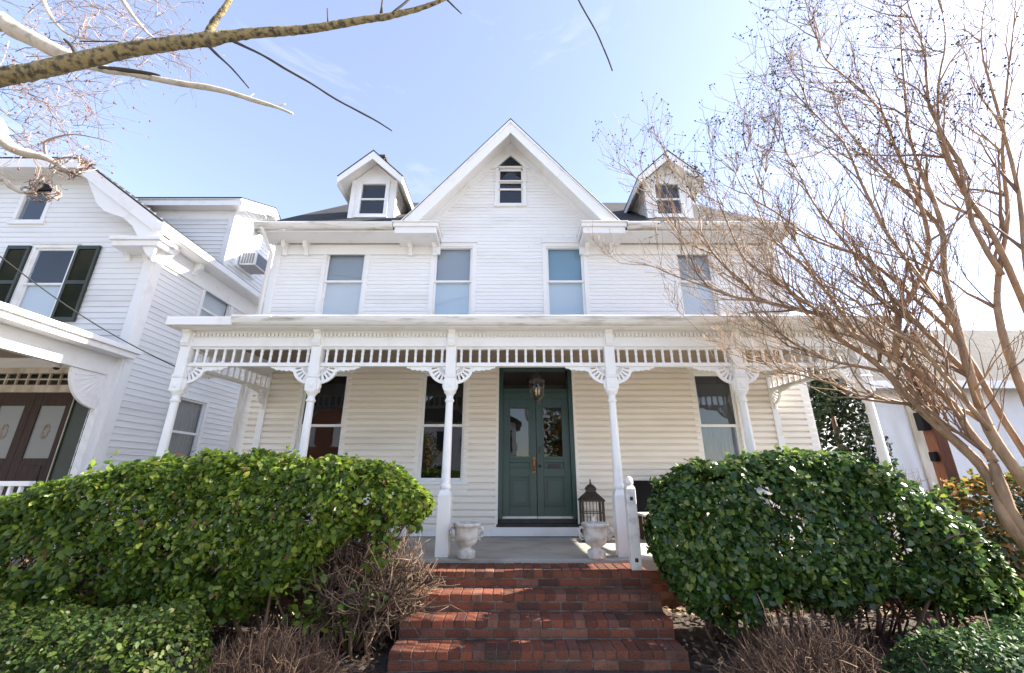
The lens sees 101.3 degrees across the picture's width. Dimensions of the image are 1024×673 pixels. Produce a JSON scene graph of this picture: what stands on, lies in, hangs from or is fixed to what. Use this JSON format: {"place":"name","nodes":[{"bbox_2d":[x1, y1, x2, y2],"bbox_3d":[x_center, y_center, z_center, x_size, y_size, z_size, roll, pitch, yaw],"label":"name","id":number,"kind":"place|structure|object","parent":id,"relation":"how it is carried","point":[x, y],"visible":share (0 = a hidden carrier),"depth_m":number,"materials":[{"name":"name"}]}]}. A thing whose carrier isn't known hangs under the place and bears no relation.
{"place":"outdoors","nodes":[
{"label":"outdoors","id":0,"kind":"place"},
{"bbox_2d":[0,157,280,566],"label":"neighbour house","id":1,"kind":"structure","parent":0,"point":[106,252],"depth_m":8.47,"materials":[{"name":"paint"}]},
{"bbox_2d":[0,481,35,567],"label":"porch railing","id":2,"kind":"object","parent":1,"relation":"attached to","point":[12,484],"visible":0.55,"depth_m":5.25,"materials":[{"name":"white paint"}]},
{"bbox_2d":[0,393,36,480],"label":"door","id":3,"kind":"structure","parent":1,"relation":"in","point":[15,408],"depth_m":7.55,"materials":[{"name":"brown wood"}]},
{"bbox_2d":[6,176,55,224],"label":"gable window","id":4,"kind":"structure","parent":1,"relation":"in","point":[16,219],"depth_m":8.92,"materials":[{"name":"white paint"}]},
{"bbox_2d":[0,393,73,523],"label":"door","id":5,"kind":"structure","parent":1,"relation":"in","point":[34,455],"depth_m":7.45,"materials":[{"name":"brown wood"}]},
{"bbox_2d":[9,243,81,317],"bbox_3d":[-9.374,-1.028,8.387,1.015,1.851,0.151,0,-19,0],"label":"window","id":6,"kind":"structure","parent":1,"relation":"in","point":[27,296],"depth_m":8.40,"materials":[{"name":"white paint"}]},
{"bbox_2d":[52,363,61,369],"bbox_3d":[-8.165,0.448,7.555,0.117,0.316,0.120,0,-19,0],"label":"security camera","id":7,"kind":"object","parent":1,"relation":"attached to","point":[55,366],"visible":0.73,"depth_m":7.49,"materials":[{"name":"white paint"}]},
{"bbox_2d":[54,397,100,544],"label":"porch column","id":8,"kind":"structure","parent":1,"relation":"on","point":[83,440],"depth_m":7.28,"materials":[{"name":"white paint"}]},
{"bbox_2d":[0,256,174,366],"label":"service cable","id":9,"kind":"object","parent":1,"relation":"attached to","point":[82,315],"visible":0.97,"depth_m":6.06,"materials":[{"name":"black plastic"}]},
{"bbox_2d":[167,394,209,461],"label":"window","id":10,"kind":"structure","parent":1,"relation":"in","point":[183,432],"depth_m":9.57,"materials":[{"name":"white paint"}]},
{"bbox_2d":[196,289,232,315],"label":"window","id":11,"kind":"structure","parent":1,"relation":"in","point":[209,305],"depth_m":10.31,"materials":[{"name":"glass"}]},
{"bbox_2d":[238,251,266,273],"bbox_3d":[-7.139,-2.032,11.613,0.451,0.410,0.583,0,-19,0],"label":"air conditioner","id":12,"kind":"object","parent":1,"relation":"attached to","point":[252,262],"visible":0.87,"depth_m":11.40,"materials":[{"name":"grey plastic"}]},
{"bbox_2d":[0,536,1023,672],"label":"ground","id":13,"kind":"structure","parent":0,"point":[699,633],"depth_m":3.97,"materials":[{"name":"soil"}]},
{"bbox_2d":[0,594,213,672],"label":"boxwood hedge","id":14,"kind":"object","parent":13,"relation":"on","point":[80,620],"visible":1,"depth_m":2.50,"materials":[{"name":"green plant"}]},
{"bbox_2d":[0,444,437,660],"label":"trimmed hedge","id":15,"kind":"object","parent":13,"relation":"on","point":[246,484],"visible":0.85,"depth_m":3.85,"materials":[{"name":"green plant"}]},
{"bbox_2d":[182,614,371,672],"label":"dried bush","id":16,"kind":"object","parent":13,"relation":"on","point":[289,661],"visible":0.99,"depth_m":3.11,"materials":[{"name":"brown plant"}]},
{"bbox_2d":[0,0,612,203],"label":"overhanging tree","id":17,"kind":"object","parent":13,"relation":"on","point":[62,60],"visible":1,"depth_m":5.98,"materials":[{"name":"brown plant"}]},
{"bbox_2d":[263,499,463,655],"bbox_3d":[-1.405,2.263,4.111,1.956,1.435,1.339,0,-19,0],"label":"bare shrub","id":18,"kind":"object","parent":13,"relation":"on","point":[362,601],"visible":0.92,"depth_m":3.85,"materials":[{"name":"brown plant"}]},
{"bbox_2d":[103,118,912,610],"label":"clapboard house","id":19,"kind":"structure","parent":13,"relation":"on","point":[431,334],"depth_m":7.49,"materials":[{"name":"paint"}]},
{"bbox_2d":[282,367,353,490],"bbox_3d":[-3.370,1.591,7.395,0.996,2.127,0.151,0,-19,0],"label":"window","id":20,"kind":"structure","parent":19,"relation":"in","point":[299,429],"depth_m":7.42,"materials":[{"name":"white paint"}]},
{"bbox_2d":[314,255,369,314],"bbox_3d":[-3.330,-1.023,8.280,0.996,1.887,0.151,0,-19,0],"label":"window","id":21,"kind":"structure","parent":19,"relation":"in","point":[343,278],"depth_m":8.31,"materials":[{"name":"glass"}]},
{"bbox_2d":[413,367,469,490],"bbox_3d":[-1.220,1.591,7.395,0.976,2.127,0.151,0,-19,0],"label":"window","id":22,"kind":"structure","parent":19,"relation":"in","point":[423,481],"depth_m":7.32,"materials":[{"name":"white paint"}]},
{"bbox_2d":[427,241,477,314],"bbox_3d":[-1.175,-1.023,8.280,0.966,1.887,0.151,0,-19,0],"label":"window","id":23,"kind":"structure","parent":19,"relation":"in","point":[453,271],"depth_m":8.34,"materials":[{"name":"glass"}]},
{"bbox_2d":[449,521,483,559],"bbox_3d":[-0.549,2.456,5.060,0.333,0.391,0.333,-14,-23,36],"label":"garden urn","id":24,"kind":"object","parent":19,"relation":"on","point":[466,536],"visible":1,"depth_m":4.97,"materials":[{"name":"stone"}]},
{"bbox_2d":[491,149,529,206],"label":"gable window","id":25,"kind":"structure","parent":19,"relation":"in","point":[507,163],"depth_m":9.06,"materials":[{"name":"white paint"}]},
{"bbox_2d":[502,398,536,518],"bbox_3d":[0.131,2.062,7.262,0.581,2.010,0.121,0,-19,0],"label":"door","id":26,"kind":"structure","parent":19,"relation":"in","point":[519,499],"depth_m":7.18,"materials":[{"name":"green paint"}]},
{"bbox_2d":[529,350,544,405],"bbox_3d":[0.383,0.591,6.504,0.246,0.972,0.250,0,-19,0],"label":"pendant lantern","id":27,"kind":"object","parent":19,"relation":"hanging from","point":[536,378],"visible":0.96,"depth_m":6.42,"materials":[{"name":"brown metal"}]},
{"bbox_2d":[536,398,572,518],"bbox_3d":[0.719,2.062,7.261,0.581,2.010,0.123,0,-19,0],"label":"door","id":28,"kind":"structure","parent":19,"relation":"in","point":[554,488],"depth_m":7.18,"materials":[{"name":"green paint"}]},
{"bbox_2d":[541,241,590,314],"bbox_3d":[1.060,-1.023,8.280,0.956,1.887,0.151,0,-19,0],"label":"window","id":29,"kind":"structure","parent":19,"relation":"in","point":[565,271],"depth_m":8.34,"materials":[{"name":"glass"}]},
{"bbox_2d":[578,480,606,542],"bbox_3d":[1.235,2.678,6.505,0.365,0.898,0.365,0,-19,0],"label":"floor lantern","id":30,"kind":"object","parent":19,"relation":"on","point":[590,494],"visible":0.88,"depth_m":6.46,"materials":[{"name":"brown metal"}]},
{"bbox_2d":[577,521,613,559],"bbox_3d":[1.011,2.456,5.060,0.334,0.391,0.334,13,-23,-34],"label":"garden urn","id":31,"kind":"object","parent":19,"relation":"on","point":[595,536],"visible":1,"depth_m":4.97,"materials":[{"name":"stone"}]},
{"bbox_2d":[633,480,708,541],"bbox_3d":[2.580,2.699,6.524,1.240,0.870,0.450,0,-19,0],"label":"porch bench","id":32,"kind":"object","parent":19,"relation":"on","point":[643,489],"visible":0.3,"depth_m":6.74,"materials":[{"name":"black paint"}]},
{"bbox_2d":[672,255,724,314],"bbox_3d":[3.650,-1.023,8.280,0.916,1.887,0.151,0,-19,0],"label":"window","id":33,"kind":"structure","parent":19,"relation":"in","point":[687,299],"depth_m":8.29,"materials":[{"name":"glass"}]},
{"bbox_2d":[687,367,746,483],"bbox_3d":[3.650,1.591,7.395,0.916,2.127,0.151,0,-19,0],"label":"window","id":34,"kind":"structure","parent":19,"relation":"in","point":[721,432],"depth_m":7.50,"materials":[{"name":"white paint"}]},
{"bbox_2d":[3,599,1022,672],"bbox_3d":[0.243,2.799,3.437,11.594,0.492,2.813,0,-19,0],"label":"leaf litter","id":35,"kind":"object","parent":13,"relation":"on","point":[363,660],"visible":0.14,"depth_m":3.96,"materials":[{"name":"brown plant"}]},
{"bbox_2d":[386,563,689,672],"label":"brick steps","id":36,"kind":"structure","parent":13,"relation":"on","point":[560,616],"depth_m":3.86,"materials":[{"name":"red brick"}]},
{"bbox_2d":[624,476,641,570],"bbox_3d":[1.342,2.063,4.683,0.110,0.960,0.116,0,-19,0],"label":"newel post","id":37,"kind":"object","parent":36,"relation":"on","point":[634,549],"visible":1,"depth_m":4.63,"materials":[{"name":"white paint"}]},
{"bbox_2d":[585,0,1023,551],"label":"crape myrtle","id":38,"kind":"object","parent":13,"relation":"on","point":[998,489],"visible":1,"depth_m":4.50,"materials":[{"name":"brown plant"}]},
{"bbox_2d":[697,594,915,672],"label":"dried bush","id":39,"kind":"object","parent":13,"relation":"on","point":[793,659],"visible":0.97,"depth_m":3.11,"materials":[{"name":"brown plant"}]},
{"bbox_2d":[643,445,1023,659],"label":"glossy hedge","id":40,"kind":"object","parent":13,"relation":"on","point":[700,565],"visible":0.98,"depth_m":3.80,"materials":[{"name":"green plant"}]},
{"bbox_2d":[808,370,896,538],"bbox_3d":[6.757,2.456,8.558,1.990,3.737,1.870,0,-19,0],"label":"evergreen tree","id":41,"kind":"object","parent":13,"relation":"on","point":[823,405],"visible":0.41,"depth_m":8.48,"materials":[{"name":"green plant"}]},
{"bbox_2d":[803,330,1023,547],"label":"stucco building","id":42,"kind":"structure","parent":13,"relation":"on","point":[909,447],"depth_m":9.51,"materials":[{"name":"grey paint"}]},
{"bbox_2d":[903,364,972,519],"bbox_3d":[6.995,2.092,6.893,0.393,3.356,0.200,0,-19,0],"label":"timber post","id":43,"kind":"object","parent":13,"relation":"on","point":[941,457],"visible":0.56,"depth_m":6.91,"materials":[{"name":"brown wood"}]},
{"bbox_2d":[877,601,1023,672],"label":"boxwood hedge","id":44,"kind":"object","parent":13,"relation":"on","point":[995,642],"visible":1,"depth_m":2.73,"materials":[{"name":"green plant"}]},
{"bbox_2d":[918,466,1023,606],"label":"leafy shrub","id":45,"kind":"object","parent":13,"relation":"on","point":[957,494],"visible":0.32,"depth_m":5.32,"materials":[{"name":"orange plant"}]},
{"bbox_2d":[984,601,1023,668],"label":"shrub","id":46,"kind":"object","parent":13,"relation":"on","point":[1013,629],"visible":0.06,"depth_m":3.69,"materials":[{"name":"green plant"}]},
{"bbox_2d":[0,0,1023,329],"label":"sky","id":47,"kind":"structure","parent":0,"point":[444,80],"materials":[{"name":"blue"}]},
{"bbox_2d":[885,464,931,515],"bbox_3d":[7.190,3.124,7.483,1.111,1.734,0.926,0,-19,0],"label":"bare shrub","id":48,"kind":"object","parent":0,"point":[915,479],"visible":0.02,"depth_m":7.59,"materials":[{"name":"plant"}]}
]}

